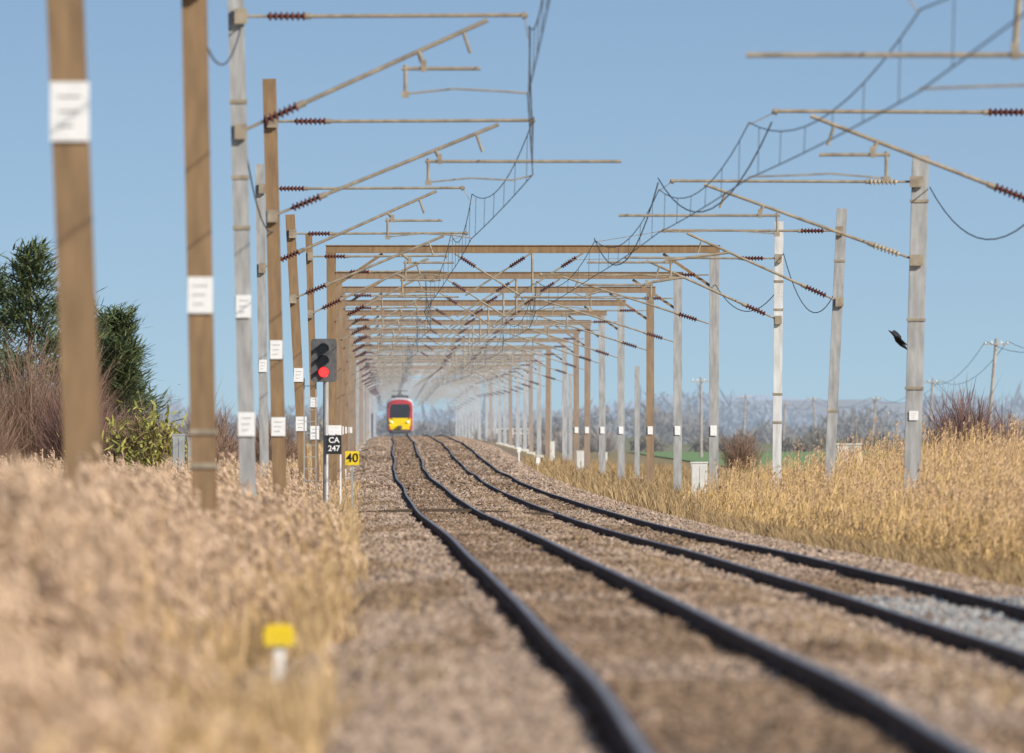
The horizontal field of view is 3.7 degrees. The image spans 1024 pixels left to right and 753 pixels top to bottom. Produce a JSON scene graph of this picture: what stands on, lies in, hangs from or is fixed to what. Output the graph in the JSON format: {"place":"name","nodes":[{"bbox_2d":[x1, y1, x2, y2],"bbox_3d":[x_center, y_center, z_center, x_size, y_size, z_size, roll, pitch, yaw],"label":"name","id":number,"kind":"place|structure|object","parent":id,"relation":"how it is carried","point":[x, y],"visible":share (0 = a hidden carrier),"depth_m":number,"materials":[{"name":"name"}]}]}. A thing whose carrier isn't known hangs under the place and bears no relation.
{"place":"outdoors","nodes":[
{"label":"outdoors","id":0,"kind":"place"},
{"bbox_2d":[0,0,1023,418],"label":"sky","id":1,"kind":"structure","parent":0,"point":[667,90],"materials":[{"name":"blue"}]},
{"bbox_2d":[376,395,805,421],"bbox_3d":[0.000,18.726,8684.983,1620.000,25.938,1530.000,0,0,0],"label":"hills","id":2,"kind":"structure","parent":0,"point":[757,397],"depth_m":8922.15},
{"bbox_2d":[185,435,1023,752],"bbox_3d":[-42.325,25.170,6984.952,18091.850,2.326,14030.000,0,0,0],"label":"ground","id":3,"kind":"structure","parent":0,"point":[629,455],"depth_m":713.62,"materials":[{"name":"soil"}]},
{"bbox_2d":[0,374,42,467],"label":"bare shrub","id":4,"kind":"object","parent":3,"relation":"on","point":[3,450],"visible":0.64,"depth_m":524.89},
{"bbox_2d":[0,250,53,447],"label":"conifer tree","id":5,"kind":"object","parent":3,"relation":"on","point":[2,288],"visible":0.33,"depth_m":604.71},
{"bbox_2d":[0,235,108,418],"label":"conifer tree","id":6,"kind":"object","parent":3,"relation":"on","point":[29,265],"visible":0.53,"depth_m":599.61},
{"bbox_2d":[0,312,122,466],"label":"bare shrub","id":7,"kind":"object","parent":3,"relation":"on","point":[30,393],"visible":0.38,"depth_m":539.38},
{"bbox_2d":[46,0,102,517],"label":"electrification mast","id":8,"kind":"object","parent":3,"relation":"on","point":[69,112],"visible":0.7,"depth_m":132.86,"materials":[{"name":"brown metal"}]},
{"bbox_2d":[5,347,143,467],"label":"bare shrub","id":9,"kind":"object","parent":3,"relation":"on","point":[57,442],"visible":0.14,"depth_m":529.72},
{"bbox_2d":[34,286,116,401],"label":"conifer tree","id":10,"kind":"object","parent":3,"relation":"on","point":[100,332],"visible":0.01,"depth_m":611.79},
{"bbox_2d":[17,328,154,430],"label":"bare shrub","id":11,"kind":"object","parent":3,"relation":"on","point":[99,386],"visible":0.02,"depth_m":559.77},
{"bbox_2d":[56,414,129,456],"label":"yellow lichen shrub","id":12,"kind":"object","parent":3,"relation":"on","point":[106,440],"visible":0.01,"depth_m":519.89,"materials":[{"name":"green plant"}]},
{"bbox_2d":[101,427,128,467],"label":"bare shrub","id":13,"kind":"object","parent":3,"relation":"on","point":[104,446],"visible":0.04,"depth_m":499.85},
{"bbox_2d":[98,331,162,435],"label":"conifer tree","id":14,"kind":"object","parent":3,"relation":"on","point":[128,373],"visible":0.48,"depth_m":597.55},
{"bbox_2d":[104,392,160,442],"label":"bare shrub","id":15,"kind":"object","parent":3,"relation":"on","point":[127,421],"visible":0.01,"depth_m":544.90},
{"bbox_2d":[96,302,183,420],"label":"conifer tree","id":16,"kind":"object","parent":3,"relation":"on","point":[122,322],"visible":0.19,"depth_m":614.78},
{"bbox_2d":[101,384,186,470],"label":"yellow lichen shrub","id":17,"kind":"object","parent":3,"relation":"on","point":[153,444],"visible":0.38,"depth_m":499.53,"materials":[{"name":"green plant"}]},
{"bbox_2d":[172,434,184,473],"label":"lineside cabinet","id":18,"kind":"object","parent":3,"relation":"on","point":[178,446],"visible":0.37,"depth_m":443.86,"materials":[{"name":"metal"}]},
{"bbox_2d":[0,444,368,752],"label":"reed bed","id":19,"kind":"object","parent":3,"relation":"on","point":[138,574],"visible":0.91,"depth_m":92.08,"materials":[{"name":"plant"}]},
{"bbox_2d":[187,437,190,470],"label":"lineside cabinet","id":20,"kind":"object","parent":3,"relation":"on","point":[188,449],"visible":0.11,"depth_m":443.88,"materials":[{"name":"metal"}]},
{"bbox_2d":[181,0,217,526],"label":"electrification mast","id":21,"kind":"object","parent":3,"relation":"on","point":[203,431],"visible":0.77,"depth_m":181.87,"materials":[{"name":"brown metal"}]},
{"bbox_2d":[180,421,238,467],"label":"bare shrub","id":22,"kind":"object","parent":3,"relation":"on","point":[230,445],"visible":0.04,"depth_m":559.81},
{"bbox_2d":[186,435,238,468],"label":"bare shrub","id":23,"kind":"object","parent":3,"relation":"on","point":[221,451],"visible":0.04,"depth_m":519.82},
{"bbox_2d":[174,380,271,458],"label":"bare shrub","id":24,"kind":"object","parent":3,"relation":"on","point":[222,430],"visible":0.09,"depth_m":639.70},
{"bbox_2d":[95,476,419,752],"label":"dry grass verge","id":25,"kind":"structure","parent":3,"relation":"on","point":[300,705],"depth_m":80.60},
{"bbox_2d":[228,405,297,467],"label":"bare shrub","id":26,"kind":"object","parent":3,"relation":"on","point":[257,450],"visible":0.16,"depth_m":699.75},
{"bbox_2d":[264,624,293,680],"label":"trackside marker post","id":27,"kind":"object","parent":3,"relation":"on","point":[280,635],"visible":0.79,"depth_m":114.91,"materials":[{"name":"yellow paint"}]},
{"bbox_2d":[269,417,310,463],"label":"bare shrub","id":28,"kind":"object","parent":3,"relation":"on","point":[294,446],"visible":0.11,"depth_m":799.66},
{"bbox_2d":[236,432,368,482],"bbox_3d":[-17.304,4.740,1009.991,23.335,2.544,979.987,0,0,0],"label":"dry grass verge","id":29,"kind":"structure","parent":3,"relation":"on","point":[309,448],"depth_m":860.06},
{"bbox_2d":[307,421,322,445],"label":"bare shrub","id":30,"kind":"object","parent":3,"relation":"on","point":[320,439],"visible":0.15,"depth_m":1139.88,"materials":[{"name":"brown plant"}]},
{"bbox_2d":[304,339,340,505],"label":"railway signal","id":31,"kind":"object","parent":3,"relation":"on","point":[324,361],"visible":0.98,"depth_m":399.97,"materials":[{"name":"metal"}]},
{"bbox_2d":[345,451,358,507],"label":"speed limit sign","id":32,"kind":"object","parent":3,"relation":"on","point":[351,458],"visible":1,"depth_m":416.94,"materials":[{"name":"metal"}]},
{"bbox_2d":[255,164,470,476],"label":"electrification mast","id":33,"kind":"object","parent":3,"relation":"on","point":[262,320],"visible":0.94,"depth_m":384.89,"materials":[{"name":"metal"}]},
{"bbox_2d":[305,235,447,495],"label":"electrification mast","id":34,"kind":"object","parent":3,"relation":"on","point":[310,296],"visible":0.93,"depth_m":464.90,"materials":[{"name":"brown metal"}]},
{"bbox_2d":[285,214,468,486],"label":"electrification mast","id":35,"kind":"object","parent":3,"relation":"on","point":[291,237],"visible":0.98,"depth_m":434.87,"materials":[{"name":"brown metal"}]},
{"bbox_2d":[228,0,527,503],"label":"electrification mast","id":36,"kind":"object","parent":3,"relation":"on","point":[238,16],"visible":0.98,"depth_m":249.88,"materials":[{"name":"metal"}]},
{"bbox_2d":[375,396,457,435],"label":"overhead line portal","id":37,"kind":"object","parent":3,"relation":"on","point":[456,413],"visible":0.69,"depth_m":2279.84,"materials":[{"name":"metal"}]},
{"bbox_2d":[375,394,460,436],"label":"overhead line portal","id":38,"kind":"object","parent":3,"relation":"on","point":[459,411],"visible":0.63,"depth_m":2179.84,"materials":[{"name":"metal"}]},
{"bbox_2d":[375,391,463,436],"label":"overhead line portal","id":39,"kind":"object","parent":3,"relation":"on","point":[431,400],"visible":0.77,"depth_m":2089.84,"materials":[{"name":"metal"}]},
{"bbox_2d":[374,389,466,436],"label":"overhead line portal","id":40,"kind":"object","parent":3,"relation":"on","point":[437,398],"visible":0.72,"depth_m":2009.85,"materials":[{"name":"metal"}]},
{"bbox_2d":[374,386,470,437],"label":"overhead line portal","id":41,"kind":"object","parent":3,"relation":"on","point":[469,424],"visible":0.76,"depth_m":1929.84,"materials":[{"name":"metal"}]},
{"bbox_2d":[373,383,473,438],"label":"overhead line portal","id":42,"kind":"object","parent":3,"relation":"on","point":[471,404],"visible":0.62,"depth_m":1859.85,"materials":[{"name":"metal"}]},
{"bbox_2d":[374,381,477,431],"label":"overhead line portal","id":43,"kind":"object","parent":3,"relation":"on","point":[475,402],"visible":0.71,"depth_m":1789.85,"materials":[{"name":"metal"}]},
{"bbox_2d":[371,378,481,439],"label":"overhead line portal","id":44,"kind":"object","parent":3,"relation":"on","point":[479,415],"visible":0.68,"depth_m":1719.84,"materials":[{"name":"metal"}]},
{"bbox_2d":[370,375,487,440],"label":"overhead line portal","id":45,"kind":"object","parent":3,"relation":"on","point":[486,415],"visible":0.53,"depth_m":1589.84,"materials":[{"name":"metal"}]},
{"bbox_2d":[369,373,491,438],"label":"overhead line portal","id":46,"kind":"object","parent":3,"relation":"on","point":[490,411],"visible":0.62,"depth_m":1519.85,"materials":[{"name":"metal"}]},
{"bbox_2d":[367,371,496,439],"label":"overhead line portal","id":47,"kind":"object","parent":3,"relation":"on","point":[495,412],"visible":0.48,"depth_m":1454.85,"materials":[{"name":"brown metal"}]},
{"bbox_2d":[366,370,502,443],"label":"overhead line portal","id":48,"kind":"object","parent":3,"relation":"on","point":[499,412],"visible":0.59,"depth_m":1389.84,"materials":[{"name":"metal"}]},
{"bbox_2d":[365,368,508,445],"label":"overhead line portal","id":49,"kind":"object","parent":3,"relation":"on","point":[504,417],"visible":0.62,"depth_m":1324.85,"materials":[{"name":"brown metal"}]},
{"bbox_2d":[365,365,513,447],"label":"overhead line portal","id":50,"kind":"object","parent":3,"relation":"on","point":[510,412],"visible":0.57,"depth_m":1261.85,"materials":[{"name":"brown metal"}]},
{"bbox_2d":[262,79,620,505],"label":"electrification mast","id":51,"kind":"object","parent":3,"relation":"on","point":[273,213],"visible":0.95,"depth_m":302.87,"materials":[{"name":"brown metal"}]},
{"bbox_2d":[398,0,549,394],"bbox_3d":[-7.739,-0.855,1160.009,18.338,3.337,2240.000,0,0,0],"label":"overhead contact wire","id":52,"kind":"object","parent":51,"relation":"attached to","point":[531,132],"visible":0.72,"depth_m":333.63,"materials":[{"name":"grey metal"}]},
{"bbox_2d":[208,26,1023,312],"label":"jumper cables","id":53,"kind":"object","parent":51,"relation":"attached to","point":[215,61],"visible":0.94,"depth_m":304.60,"materials":[{"name":"black metal"}]},
{"bbox_2d":[363,362,521,448],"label":"overhead line portal","id":54,"kind":"object","parent":3,"relation":"on","point":[517,394],"visible":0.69,"depth_m":1199.85,"materials":[{"name":"metal"}]},
{"bbox_2d":[361,359,528,451],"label":"overhead line portal","id":55,"kind":"object","parent":3,"relation":"on","point":[524,375],"visible":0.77,"depth_m":1137.85,"materials":[{"name":"brown metal"}]},
{"bbox_2d":[359,355,534,454],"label":"overhead line portal","id":56,"kind":"object","parent":3,"relation":"on","point":[530,374],"visible":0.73,"depth_m":1077.85,"materials":[{"name":"brown metal"}]},
{"bbox_2d":[356,350,543,457],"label":"overhead line portal","id":57,"kind":"object","parent":3,"relation":"on","point":[538,369],"visible":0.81,"depth_m":1017.85,"materials":[{"name":"metal"}]},
{"bbox_2d":[350,509,552,515],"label":"foot crossing boards","id":58,"kind":"object","parent":3,"relation":"on","point":[443,510],"visible":0.69,"depth_m":401.85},
{"bbox_2d":[356,345,552,459],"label":"overhead line portal","id":59,"kind":"object","parent":3,"relation":"on","point":[547,413],"visible":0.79,"depth_m":957.85,"materials":[{"name":"brown metal"}]},
{"bbox_2d":[353,338,567,464],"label":"overhead line portal","id":60,"kind":"object","parent":3,"relation":"on","point":[564,406],"visible":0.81,"depth_m":899.85,"materials":[{"name":"brown metal"}]},
{"bbox_2d":[349,329,580,468],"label":"overhead line portal","id":61,"kind":"object","parent":3,"relation":"on","point":[575,351],"visible":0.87,"depth_m":842.85,"materials":[{"name":"brown metal"}]},
{"bbox_2d":[348,320,590,474],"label":"overhead line portal","id":62,"kind":"object","parent":3,"relation":"on","point":[586,369],"visible":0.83,"depth_m":793.85,"materials":[{"name":"brown metal"}]},
{"bbox_2d":[345,310,606,478],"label":"overhead line portal","id":63,"kind":"object","parent":3,"relation":"on","point":[602,444],"visible":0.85,"depth_m":739.85,"materials":[{"name":"brown metal"}]},
{"bbox_2d":[345,300,625,478],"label":"overhead line portal","id":64,"kind":"object","parent":3,"relation":"on","point":[621,396],"visible":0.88,"depth_m":681.85,"materials":[{"name":"brown metal"}]},
{"bbox_2d":[481,430,508,443],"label":"bare shrub","id":65,"kind":"object","parent":3,"relation":"on","point":[495,435],"visible":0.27,"depth_m":1447.11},
{"bbox_2d":[342,286,655,485],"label":"overhead line portal","id":66,"kind":"object","parent":3,"relation":"on","point":[649,318],"visible":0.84,"depth_m":616.85,"materials":[{"name":"brown metal"}]},
{"bbox_2d":[336,272,683,491],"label":"overhead line portal","id":67,"kind":"object","parent":3,"relation":"on","point":[677,422],"visible":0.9,"depth_m":561.85,"materials":[{"name":"brown metal"}]},
{"bbox_2d":[492,428,528,444],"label":"crossing fence","id":68,"kind":"object","parent":3,"relation":"on","point":[520,433],"visible":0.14,"depth_m":1599.94,"materials":[{"name":"paint"}]},
{"bbox_2d":[4,398,1023,444],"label":"distant treeline","id":69,"kind":"object","parent":3,"relation":"on","point":[663,426],"visible":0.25,"depth_m":2558.47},
{"bbox_2d":[325,245,719,493],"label":"overhead line portal","id":70,"kind":"object","parent":3,"relation":"on","point":[531,250],"visible":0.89,"depth_m":499.86,"materials":[{"name":"brown metal"}]},
{"bbox_2d":[421,0,1023,405],"bbox_3d":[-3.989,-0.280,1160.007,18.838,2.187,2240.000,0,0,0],"label":"overhead contact wire","id":71,"kind":"object","parent":70,"relation":"hanging from","point":[957,63],"visible":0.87,"depth_m":254.63,"materials":[{"name":"grey metal"}]},
{"bbox_2d":[533,434,560,454],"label":"bare shrub","id":72,"kind":"object","parent":3,"relation":"on","point":[543,446],"visible":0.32,"depth_m":1441.88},
{"bbox_2d":[550,373,551,440],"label":"electrification mast","id":73,"kind":"object","parent":3,"relation":"on","point":[551,413],"visible":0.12,"depth_m":999.89,"materials":[{"name":"metal"}]},
{"bbox_2d":[550,441,554,458],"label":"lineside cabinet","id":74,"kind":"object","parent":3,"relation":"on","point":[552,448],"visible":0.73,"depth_m":959.84,"materials":[{"name":"metal"}]},
{"bbox_2d":[554,429,581,454],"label":"bare shrub","id":75,"kind":"object","parent":3,"relation":"on","point":[559,442],"visible":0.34,"depth_m":1474.13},
{"bbox_2d":[568,374,571,462],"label":"electrification mast","id":76,"kind":"object","parent":3,"relation":"on","point":[569,416],"visible":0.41,"depth_m":904.89,"materials":[{"name":"metal"}]},
{"bbox_2d":[576,451,583,472],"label":"lineside cabinet","id":77,"kind":"object","parent":3,"relation":"on","point":[579,458],"visible":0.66,"depth_m":799.82,"materials":[{"name":"metal"}]},
{"bbox_2d":[142,380,1023,439],"bbox_3d":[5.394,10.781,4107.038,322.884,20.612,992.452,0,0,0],"label":"distant treeline","id":78,"kind":"object","parent":3,"relation":"on","point":[731,416],"visible":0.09,"depth_m":3824.75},
{"bbox_2d":[590,428,613,453],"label":"bare shrub","id":79,"kind":"object","parent":3,"relation":"on","point":[592,445],"visible":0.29,"depth_m":1551.02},
{"bbox_2d":[591,427,617,455],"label":"bare shrub","id":80,"kind":"object","parent":3,"relation":"on","point":[610,447],"visible":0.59,"depth_m":1378.15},
{"bbox_2d":[233,435,1023,752],"bbox_3d":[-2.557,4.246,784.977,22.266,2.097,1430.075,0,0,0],"label":"track ballast","id":81,"kind":"structure","parent":3,"relation":"on","point":[491,713],"depth_m":130.78,"materials":[{"name":"gravel"}]},
{"bbox_2d":[391,435,1022,752],"bbox_3d":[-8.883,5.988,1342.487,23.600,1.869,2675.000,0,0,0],"label":"railway track","id":82,"kind":"structure","parent":81,"relation":"on","point":[621,731],"depth_m":109.04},
{"bbox_2d":[386,393,413,434],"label":"passenger train","id":83,"kind":"object","parent":82,"relation":"on","point":[399,413],"visible":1,"depth_m":1660.34,"materials":[{"name":"red metal"}]},
{"bbox_2d":[422,435,1023,677],"bbox_3d":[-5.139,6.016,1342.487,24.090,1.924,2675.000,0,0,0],"label":"railway track","id":84,"kind":"structure","parent":81,"relation":"on","point":[997,652],"depth_m":201.86,"materials":[{"name":"steel"},{"name":"metal"}]},
{"bbox_2d":[252,477,1023,738],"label":"weed tufts","id":85,"kind":"object","parent":3,"relation":"on","point":[1001,701],"visible":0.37,"depth_m":121.19,"materials":[{"name":"brown plant"}]},
{"bbox_2d":[635,366,642,478],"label":"electrification mast","id":86,"kind":"object","parent":3,"relation":"on","point":[637,418],"visible":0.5,"depth_m":699.89,"materials":[{"name":"metal"}]},
{"bbox_2d":[568,221,783,485],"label":"electrification mast","id":87,"kind":"object","parent":3,"relation":"on","point":[777,393],"visible":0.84,"depth_m":446.88,"materials":[{"name":"metal"}]},
{"bbox_2d":[690,462,707,496],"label":"lineside cabinet","id":88,"kind":"object","parent":3,"relation":"on","point":[698,474],"visible":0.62,"depth_m":487.80,"materials":[{"name":"metal"}]},
{"bbox_2d":[692,377,708,456],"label":"telegraph pole","id":89,"kind":"object","parent":3,"relation":"on","point":[701,435],"visible":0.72,"depth_m":1332.90,"materials":[{"name":"brown wood"}]},
{"bbox_2d":[587,208,846,487],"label":"electrification mast","id":90,"kind":"object","parent":3,"relation":"on","point":[836,330],"visible":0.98,"depth_m":420.87,"materials":[{"name":"metal"}]},
{"bbox_2d":[442,422,1020,452],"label":"distant hedgerow","id":91,"kind":"object","parent":3,"relation":"on","point":[788,446],"visible":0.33,"depth_m":1697.96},
{"bbox_2d":[719,427,765,471],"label":"bare shrub","id":92,"kind":"object","parent":3,"relation":"on","point":[740,451],"visible":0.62,"depth_m":799.72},
{"bbox_2d":[739,395,751,437],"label":"telegraph pole","id":93,"kind":"object","parent":3,"relation":"on","point":[745,397],"visible":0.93,"depth_m":1999.90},
{"bbox_2d":[520,452,1023,587],"bbox_3d":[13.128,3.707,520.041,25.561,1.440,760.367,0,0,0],"label":"dry grass verge","id":94,"kind":"structure","parent":3,"relation":"on","point":[628,487],"depth_m":425.38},
{"bbox_2d":[618,155,928,494],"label":"electrification mast","id":95,"kind":"object","parent":3,"relation":"on","point":[919,201],"visible":0.93,"depth_m":344.83,"materials":[{"name":"metal"}]},
{"bbox_2d":[782,401,790,439],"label":"telegraph pole","id":96,"kind":"object","parent":3,"relation":"on","point":[785,403],"visible":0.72,"depth_m":2199.90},
{"bbox_2d":[807,397,818,447],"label":"telegraph pole","id":97,"kind":"object","parent":3,"relation":"on","point":[813,399],"visible":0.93,"depth_m":2079.90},
{"bbox_2d":[670,411,1023,567],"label":"reed bed","id":98,"kind":"object","parent":3,"relation":"on","point":[971,498],"visible":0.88,"depth_m":342.66,"materials":[{"name":"plant"}]},
{"bbox_2d":[836,443,862,468],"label":"lineside cabinet","id":99,"kind":"object","parent":3,"relation":"on","point":[847,446],"visible":0.13,"depth_m":504.70,"materials":[{"name":"metal"}]},
{"bbox_2d":[870,396,882,435],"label":"telegraph pole","id":100,"kind":"object","parent":3,"relation":"on","point":[876,399],"visible":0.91,"depth_m":1959.90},
{"bbox_2d":[746,0,1023,89],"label":"electrification mast","id":101,"kind":"object","parent":3,"relation":"on","point":[1014,53],"visible":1,"depth_m":181.79,"materials":[{"name":"metal"}]},
{"bbox_2d":[748,108,1023,202],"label":"electrification mast","id":102,"kind":"object","parent":3,"relation":"on","point":[989,184],"visible":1,"depth_m":266.79,"materials":[{"name":"metal"}]},
{"bbox_2d":[924,379,940,447],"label":"telegraph pole","id":103,"kind":"object","parent":3,"relation":"on","point":[932,386],"visible":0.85,"depth_m":1429.90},
{"bbox_2d":[894,373,1021,454],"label":"bare shrub","id":104,"kind":"object","parent":3,"relation":"on","point":[960,419],"visible":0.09,"depth_m":499.71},
{"bbox_2d":[984,339,1008,429],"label":"telegraph pole","id":105,"kind":"object","parent":3,"relation":"on","point":[996,343],"visible":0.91,"depth_m":999.91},
{"bbox_2d":[747,341,1023,409],"bbox_3d":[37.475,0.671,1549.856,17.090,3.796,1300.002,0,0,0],"label":"telegraph wires","id":106,"kind":"object","parent":105,"relation":"attached to","point":[925,380],"visible":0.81,"depth_m":1320.07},
{"bbox_2d":[980,400,1023,448],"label":"bare shrub","id":107,"kind":"object","parent":3,"relation":"on","point":[1020,426],"visible":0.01,"depth_m":519.93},
{"bbox_2d":[376,399,978,436],"bbox_3d":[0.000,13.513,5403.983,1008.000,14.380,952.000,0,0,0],"label":"hills","id":108,"kind":"structure","parent":0,"point":[846,403],"depth_m":5508.50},
{"bbox_2d":[631,452,925,469],"bbox_3d":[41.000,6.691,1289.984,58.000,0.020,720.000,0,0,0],"label":"green field","id":109,"kind":"structure","parent":0,"point":[691,456],"depth_m":1370.17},
{"bbox_2d":[888,330,906,349],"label":"bird","id":110,"kind":"object","parent":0,"point":[899,341],"visible":0.91,"depth_m":399.95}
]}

